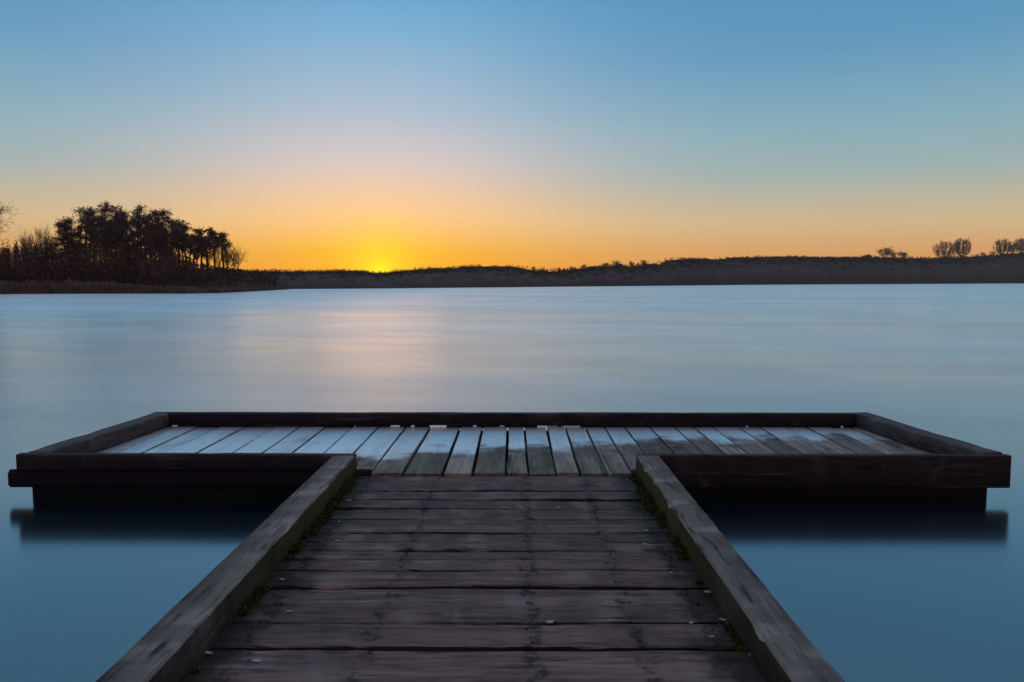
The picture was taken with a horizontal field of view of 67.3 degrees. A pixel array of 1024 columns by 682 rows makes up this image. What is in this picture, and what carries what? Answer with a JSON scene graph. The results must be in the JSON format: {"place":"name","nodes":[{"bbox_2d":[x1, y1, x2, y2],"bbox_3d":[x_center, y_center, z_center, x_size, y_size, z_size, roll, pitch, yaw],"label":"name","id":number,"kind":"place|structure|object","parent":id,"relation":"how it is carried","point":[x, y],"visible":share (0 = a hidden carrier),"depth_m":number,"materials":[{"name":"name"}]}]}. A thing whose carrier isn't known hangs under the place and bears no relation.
{"place":"outdoors","nodes":[
{"label":"outdoors","id":0,"kind":"place"},
{"bbox_2d":[10,272,287,293],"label":"shore ground","id":1,"kind":"structure","parent":0,"point":[281,285],"depth_m":105.14,"materials":[{"name":"black soil"}]},
{"bbox_2d":[0,239,12,273],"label":"shrub","id":2,"kind":"object","parent":1,"relation":"on","point":[5,249],"visible":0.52,"depth_m":108.14,"materials":[{"name":"black plant"}]},
{"bbox_2d":[3,235,13,273],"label":"shrub","id":3,"kind":"object","parent":1,"relation":"on","point":[8,253],"visible":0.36,"depth_m":109.63,"materials":[{"name":"black plant"}]},
{"bbox_2d":[0,197,17,243],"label":"bare tree","id":4,"kind":"object","parent":1,"relation":"on","point":[1,209],"visible":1,"depth_m":98.71,"materials":[{"name":"brown plant"}]},
{"bbox_2d":[13,237,18,265],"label":"shrub","id":5,"kind":"object","parent":1,"relation":"on","point":[16,243],"visible":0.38,"depth_m":111.59,"materials":[{"name":"brown plant"}]},
{"bbox_2d":[19,240,31,268],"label":"shrub","id":6,"kind":"object","parent":1,"relation":"on","point":[25,253],"visible":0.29,"depth_m":107.69,"materials":[{"name":"black plant"}]},
{"bbox_2d":[18,226,37,248],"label":"bare tree","id":7,"kind":"object","parent":1,"relation":"on","point":[23,240],"visible":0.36,"depth_m":117.19,"materials":[{"name":"brown plant"}]},
{"bbox_2d":[31,233,39,268],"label":"bare tree","id":8,"kind":"object","parent":1,"relation":"on","point":[34,243],"visible":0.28,"depth_m":111.47,"materials":[{"name":"brown plant"}]},
{"bbox_2d":[23,221,54,272],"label":"bare tree","id":9,"kind":"object","parent":1,"relation":"on","point":[40,235],"visible":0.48,"depth_m":114.94,"materials":[{"name":"brown plant"}]},
{"bbox_2d":[39,240,47,271],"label":"shrub","id":10,"kind":"object","parent":1,"relation":"on","point":[44,244],"visible":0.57,"depth_m":107.59,"materials":[{"name":"black plant"}]},
{"bbox_2d":[36,229,55,275],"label":"bare tree","id":11,"kind":"object","parent":1,"relation":"on","point":[48,241],"visible":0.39,"depth_m":116.16,"materials":[{"name":"brown plant"}]},
{"bbox_2d":[46,240,50,269],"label":"shrub","id":12,"kind":"object","parent":1,"relation":"on","point":[47,252],"visible":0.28,"depth_m":109.63,"materials":[{"name":"black plant"}]},
{"bbox_2d":[48,241,56,268],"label":"shrub","id":13,"kind":"object","parent":1,"relation":"on","point":[51,245],"visible":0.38,"depth_m":111.36,"materials":[{"name":"black plant"}]},
{"bbox_2d":[52,220,77,262],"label":"pine tree","id":14,"kind":"object","parent":1,"relation":"on","point":[63,227],"visible":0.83,"depth_m":105.25,"materials":[{"name":"black plant"}]},
{"bbox_2d":[59,226,75,250],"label":"pine tree","id":15,"kind":"object","parent":1,"relation":"on","point":[68,237],"visible":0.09,"depth_m":118.03,"materials":[{"name":"black plant"}]},
{"bbox_2d":[55,216,89,266],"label":"pine tree","id":16,"kind":"object","parent":1,"relation":"on","point":[69,220],"visible":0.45,"depth_m":111.38,"materials":[{"name":"black plant"}]},
{"bbox_2d":[70,217,86,264],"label":"pine tree","id":17,"kind":"object","parent":1,"relation":"on","point":[80,231],"visible":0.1,"depth_m":118.79,"materials":[{"name":"black plant"}]},
{"bbox_2d":[70,205,97,260],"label":"pine tree","id":18,"kind":"object","parent":1,"relation":"on","point":[86,213],"visible":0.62,"depth_m":107.22,"materials":[{"name":"black plant"}]},
{"bbox_2d":[78,208,111,252],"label":"pine tree","id":19,"kind":"object","parent":1,"relation":"on","point":[93,229],"visible":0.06,"depth_m":111.98,"materials":[{"name":"black plant"}]},
{"bbox_2d":[80,213,117,281],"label":"pine tree","id":20,"kind":"object","parent":1,"relation":"on","point":[99,231],"visible":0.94,"depth_m":104.36,"materials":[{"name":"black plant"}]},
{"bbox_2d":[94,205,115,260],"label":"pine tree","id":21,"kind":"object","parent":1,"relation":"on","point":[108,226],"visible":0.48,"depth_m":108.25,"materials":[{"name":"black plant"}]},
{"bbox_2d":[93,200,119,277],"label":"pine tree","id":22,"kind":"object","parent":1,"relation":"on","point":[105,210],"visible":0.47,"depth_m":108.88,"materials":[{"name":"black plant"}]},
{"bbox_2d":[104,202,123,248],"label":"pine tree","id":23,"kind":"object","parent":1,"relation":"on","point":[114,210],"visible":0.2,"depth_m":113.40,"materials":[{"name":"black plant"}]},
{"bbox_2d":[110,212,139,281],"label":"pine tree","id":24,"kind":"object","parent":1,"relation":"on","point":[123,221],"visible":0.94,"depth_m":105.44,"materials":[{"name":"black plant"}]},
{"bbox_2d":[112,209,145,265],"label":"pine tree","id":25,"kind":"object","parent":1,"relation":"on","point":[125,214],"visible":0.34,"depth_m":110.53,"materials":[{"name":"black plant"}]},
{"bbox_2d":[127,215,149,252],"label":"pine tree","id":26,"kind":"object","parent":1,"relation":"on","point":[136,231],"visible":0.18,"depth_m":117.70,"materials":[{"name":"black plant"}]},
{"bbox_2d":[0,242,277,287],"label":"undergrowth","id":27,"kind":"object","parent":1,"relation":"on","point":[90,270],"visible":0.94,"depth_m":101.02,"materials":[{"name":"black plant"}]},
{"bbox_2d":[0,278,277,293],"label":"reeds","id":28,"kind":"object","parent":1,"relation":"on","point":[7,287],"visible":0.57,"depth_m":94.67,"materials":[{"name":"black plant"}]},
{"bbox_2d":[121,202,157,277],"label":"pine tree","id":29,"kind":"object","parent":1,"relation":"on","point":[137,211],"visible":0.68,"depth_m":107.32,"materials":[{"name":"black plant"}]},
{"bbox_2d":[131,213,158,277],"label":"pine tree","id":30,"kind":"object","parent":1,"relation":"on","point":[141,229],"visible":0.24,"depth_m":112.62,"materials":[{"name":"black plant"}]},
{"bbox_2d":[140,208,170,270],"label":"pine tree","id":31,"kind":"object","parent":1,"relation":"on","point":[149,226],"visible":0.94,"depth_m":105.09,"materials":[{"name":"black plant"}]},
{"bbox_2d":[148,206,173,265],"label":"pine tree","id":32,"kind":"object","parent":1,"relation":"on","point":[165,213],"visible":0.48,"depth_m":108.98,"materials":[{"name":"black plant"}]},
{"bbox_2d":[155,208,180,272],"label":"pine tree","id":33,"kind":"object","parent":1,"relation":"on","point":[164,235],"visible":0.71,"depth_m":107.05,"materials":[{"name":"black plant"}]},
{"bbox_2d":[158,217,182,275],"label":"pine tree","id":34,"kind":"object","parent":1,"relation":"on","point":[173,220],"visible":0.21,"depth_m":112.14,"materials":[{"name":"black plant"}]},
{"bbox_2d":[164,220,191,275],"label":"pine tree","id":35,"kind":"object","parent":1,"relation":"on","point":[175,238],"visible":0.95,"depth_m":106.01,"materials":[{"name":"black plant"}]},
{"bbox_2d":[172,221,193,262],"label":"pine tree","id":36,"kind":"object","parent":1,"relation":"on","point":[184,228],"visible":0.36,"depth_m":109.50,"materials":[{"name":"black plant"}]},
{"bbox_2d":[175,233,190,258],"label":"pine tree","id":37,"kind":"object","parent":1,"relation":"on","point":[186,250],"visible":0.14,"depth_m":119.10,"materials":[{"name":"black plant"}]},
{"bbox_2d":[182,234,206,275],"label":"pine tree","id":38,"kind":"object","parent":1,"relation":"on","point":[193,239],"visible":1,"depth_m":105.60,"materials":[{"name":"black plant"}]},
{"bbox_2d":[191,234,202,267],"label":"bare tree","id":39,"kind":"object","parent":1,"relation":"on","point":[196,262],"visible":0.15,"depth_m":108.55,"materials":[{"name":"black plant"}]},
{"bbox_2d":[192,227,211,275],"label":"pine tree","id":40,"kind":"object","parent":1,"relation":"on","point":[199,232],"visible":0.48,"depth_m":108.77,"materials":[{"name":"black plant"}]},
{"bbox_2d":[200,227,221,277],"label":"pine tree","id":41,"kind":"object","parent":1,"relation":"on","point":[213,238],"visible":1,"depth_m":106.15,"materials":[{"name":"black plant"}]},
{"bbox_2d":[203,243,218,266],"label":"bare tree","id":42,"kind":"object","parent":1,"relation":"on","point":[208,256],"visible":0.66,"depth_m":109.37,"materials":[{"name":"brown plant"}]},
{"bbox_2d":[208,237,228,268],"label":"bare tree","id":43,"kind":"object","parent":1,"relation":"on","point":[219,253],"visible":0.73,"depth_m":108.60,"materials":[{"name":"brown plant"}]},
{"bbox_2d":[217,232,233,277],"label":"pine tree","id":44,"kind":"object","parent":1,"relation":"on","point":[222,235],"visible":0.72,"depth_m":110.31,"materials":[{"name":"black plant"}]},
{"bbox_2d":[216,246,249,280],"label":"bare tree","id":45,"kind":"object","parent":1,"relation":"on","point":[233,260],"visible":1,"depth_m":109.38,"materials":[{"name":"brown plant"}]},
{"bbox_2d":[223,246,242,267],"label":"bare tree","id":46,"kind":"object","parent":1,"relation":"on","point":[230,256],"visible":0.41,"depth_m":111.49,"materials":[{"name":"brown plant"}]},
{"bbox_2d":[0,283,1023,681],"bbox_3d":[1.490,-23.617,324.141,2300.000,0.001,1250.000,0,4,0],"label":"lake water","id":47,"kind":"structure","parent":0,"point":[860,589],"depth_m":10.14,"materials":[{"name":"blue liquid"}]},
{"bbox_2d":[96,455,844,681],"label":"jetty walkway","id":48,"kind":"structure","parent":47,"relation":"in","point":[475,579],"depth_m":3.20,"materials":[{"name":"brown wood"}]},
{"bbox_2d":[190,471,745,675],"bbox_3d":[-0.118,1.002,3.913,2.018,0.068,2.686,0,4,0],"label":"moss","id":49,"kind":"object","parent":48,"relation":"on","point":[645,495],"visible":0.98,"depth_m":4.05,"materials":[{"name":"green plant"}]},
{"bbox_2d":[8,412,1010,497],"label":"jetty platform","id":50,"kind":"structure","parent":47,"relation":"in","point":[289,454],"depth_m":5.79,"materials":[{"name":"grey wood"}]},
{"bbox_2d":[0,0,1023,272],"label":"sky","id":51,"kind":"structure","parent":0,"point":[370,135],"materials":[{"name":"blue"}]},
{"bbox_2d":[267,254,1023,288],"bbox_3d":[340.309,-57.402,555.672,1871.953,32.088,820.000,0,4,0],"label":"hills","id":52,"kind":"structure","parent":0,"point":[989,276],"depth_m":338.97,"materials":[{"name":"plant"}]},
{"bbox_2d":[35,252,1023,288],"bbox_3d":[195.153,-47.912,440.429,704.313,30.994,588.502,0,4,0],"label":"woods","id":53,"kind":"object","parent":52,"relation":"on","point":[710,262],"visible":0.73,"depth_m":318.06,"materials":[{"name":"black plant"}]},
{"bbox_2d":[876,246,894,256],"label":"tree","id":54,"kind":"object","parent":52,"relation":"on","point":[888,251],"visible":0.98,"depth_m":556.72,"materials":[{"name":"brown plant"}]},
{"bbox_2d":[895,250,909,257],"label":"tree","id":55,"kind":"object","parent":52,"relation":"on","point":[904,254],"visible":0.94,"depth_m":575.23,"materials":[{"name":"brown plant"}]},
{"bbox_2d":[932,240,956,257],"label":"tree","id":56,"kind":"object","parent":52,"relation":"on","point":[950,250],"visible":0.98,"depth_m":618.95,"materials":[{"name":"brown plant"}]},
{"bbox_2d":[952,237,971,256],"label":"tree","id":57,"kind":"object","parent":52,"relation":"on","point":[963,247],"visible":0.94,"depth_m":636.14,"materials":[{"name":"brown plant"}]},
{"bbox_2d":[992,238,1011,254],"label":"tree","id":58,"kind":"object","parent":52,"relation":"on","point":[998,244],"visible":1,"depth_m":690.97,"materials":[{"name":"brown plant"}]},
{"bbox_2d":[1006,243,1019,253],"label":"tree","id":59,"kind":"object","parent":52,"relation":"on","point":[1013,248],"visible":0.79,"depth_m":702.76,"materials":[{"name":"brown plant"}]},
{"bbox_2d":[1012,236,1023,253],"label":"tree","id":60,"kind":"object","parent":52,"relation":"on","point":[1020,247],"visible":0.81,"depth_m":716.94,"materials":[{"name":"brown plant"}]}
]}

